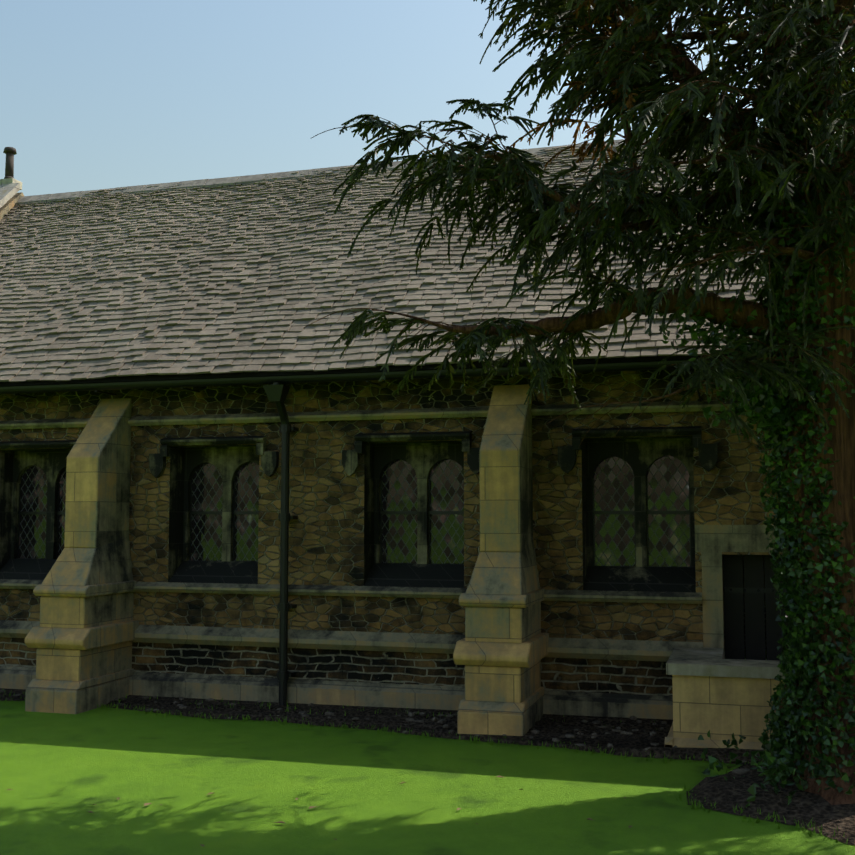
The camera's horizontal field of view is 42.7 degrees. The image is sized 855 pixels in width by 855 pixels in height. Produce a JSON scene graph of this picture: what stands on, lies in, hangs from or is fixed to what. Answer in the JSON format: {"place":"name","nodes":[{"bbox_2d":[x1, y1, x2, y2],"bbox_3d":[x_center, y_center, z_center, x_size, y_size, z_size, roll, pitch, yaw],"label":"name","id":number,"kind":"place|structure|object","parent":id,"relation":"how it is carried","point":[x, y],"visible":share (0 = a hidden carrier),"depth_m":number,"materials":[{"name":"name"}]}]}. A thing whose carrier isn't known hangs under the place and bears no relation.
{"place":"outdoors","nodes":[
{"label":"outdoors","id":0,"kind":"place"},
{"bbox_2d":[0,192,23,219],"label":"chapel gable parapet","id":1,"kind":"structure","parent":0,"point":[7,206],"depth_m":14.12,"materials":[{"name":"beige stone"}]},
{"bbox_2d":[0,178,21,207],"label":"gable coping","id":2,"kind":"object","parent":1,"relation":"on","point":[10,188],"visible":1,"depth_m":14.17,"materials":[{"name":"grey stone"}]},
{"bbox_2d":[3,147,16,178],"bbox_3d":[-5.521,-3.472,14.440,0.170,0.440,0.170,-1,-5,16],"label":"chimney","id":3,"kind":"object","parent":2,"relation":"on","point":[10,152],"visible":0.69,"depth_m":14.40,"materials":[{"name":"grey stone"}]},
{"bbox_2d":[17,477,690,566],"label":"window bars","id":4,"kind":"object","parent":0,"point":[392,512],"visible":0.65,"depth_m":9.98,"materials":[{"name":"black metal"}]},
{"bbox_2d":[16,137,723,204],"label":"roof ridge","id":5,"kind":"structure","parent":0,"point":[225,181],"depth_m":13.46,"materials":[{"name":"grey stone"}]},
{"bbox_2d":[0,0,853,195],"label":"sky","id":6,"kind":"structure","parent":0,"point":[95,94],"materials":[{"name":"blue"}]},
{"bbox_2d":[0,649,854,854],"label":"lawn","id":7,"kind":"structure","parent":0,"point":[257,777],"depth_m":6.63,"materials":[{"name":"green plant"}]},
{"bbox_2d":[7,775,631,846],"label":"fallen leaves","id":8,"kind":"object","parent":7,"relation":"on","point":[145,804],"visible":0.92,"depth_m":6.35,"materials":[{"name":"brown plant"}]},
{"bbox_2d":[0,368,786,695],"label":"chapel wall","id":9,"kind":"structure","parent":7,"relation":"on","point":[326,526],"depth_m":9.77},
{"bbox_2d":[25,384,548,735],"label":"buttresses","id":10,"kind":"structure","parent":9,"relation":"attached to","point":[80,637],"depth_m":9.45,"materials":[{"name":"beige stone"}]},
{"bbox_2d":[0,153,731,386],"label":"roof edge","id":11,"kind":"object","parent":9,"relation":"on","point":[392,368],"depth_m":9.76,"materials":[{"name":"grey stone"}]},
{"bbox_2d":[0,139,764,381],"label":"chapel roof slates","id":12,"kind":"object","parent":11,"relation":"on","point":[254,277],"visible":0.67,"depth_m":11.17,"materials":[{"name":"grey stone"}]},
{"bbox_2d":[0,359,736,704],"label":"gutter and downpipe","id":13,"kind":"object","parent":9,"relation":"attached to","point":[276,389],"visible":0.85,"depth_m":9.74,"materials":[{"name":"black metal"}]},
{"bbox_2d":[0,400,764,719],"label":"stone string courses","id":14,"kind":"object","parent":9,"relation":"attached to","point":[328,692],"visible":0.44,"depth_m":9.63,"materials":[{"name":"beige stone"}]},
{"bbox_2d":[695,525,785,658],"bbox_3d":[2.825,1.885,8.835,1.240,2.190,0.303,-1,-5,16],"label":"door surround","id":15,"kind":"object","parent":9,"relation":"attached to","point":[713,543],"visible":0.29,"depth_m":8.87,"materials":[{"name":"beige stone"}]},
{"bbox_2d":[723,554,791,660],"bbox_3d":[2.851,2.002,8.913,0.812,1.970,0.040,-1,-5,16],"label":"door","id":16,"kind":"structure","parent":15,"relation":"in","point":[755,610],"depth_m":8.99,"materials":[{"name":"black wood"}]},
{"bbox_2d":[1,689,848,846],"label":"lawn edge grass tufts","id":17,"kind":"object","parent":7,"relation":"on","point":[695,807],"visible":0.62,"depth_m":8.13,"materials":[{"name":"green plant"}]},
{"bbox_2d":[0,688,854,844],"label":"soil bed","id":18,"kind":"object","parent":7,"relation":"on","point":[731,792],"visible":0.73,"depth_m":8.23,"materials":[{"name":"brown soil"}]},
{"bbox_2d":[0,689,766,773],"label":"soil pebbles","id":19,"kind":"object","parent":18,"relation":"on","point":[632,717],"visible":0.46,"depth_m":8.82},
{"bbox_2d":[304,0,854,804],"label":"yew tree","id":20,"kind":"object","parent":18,"relation":"in","point":[652,113],"depth_m":6.64,"materials":[{"name":"green plant"}]},
{"bbox_2d":[502,0,687,188],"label":"yew tree dead sprays","id":21,"kind":"object","parent":20,"relation":"on","point":[581,153],"visible":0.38,"depth_m":7.43,"materials":[{"name":"plant"}]},
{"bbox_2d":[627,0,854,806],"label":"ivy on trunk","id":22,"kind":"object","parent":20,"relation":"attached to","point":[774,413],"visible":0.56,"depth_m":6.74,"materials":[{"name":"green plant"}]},
{"bbox_2d":[664,675,783,749],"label":"stair parapet","id":23,"kind":"structure","parent":7,"relation":"on","point":[722,708],"depth_m":7.80,"materials":[{"name":"beige stone"}]},
{"bbox_2d":[666,647,784,678],"bbox_3d":[3.017,1.759,8.074,2.380,0.080,1.070,-1,-5,16],"label":"stone ledge","id":24,"kind":"object","parent":23,"relation":"on","point":[705,661],"visible":0.77,"depth_m":7.87,"materials":[{"name":"beige stone"}]}
]}

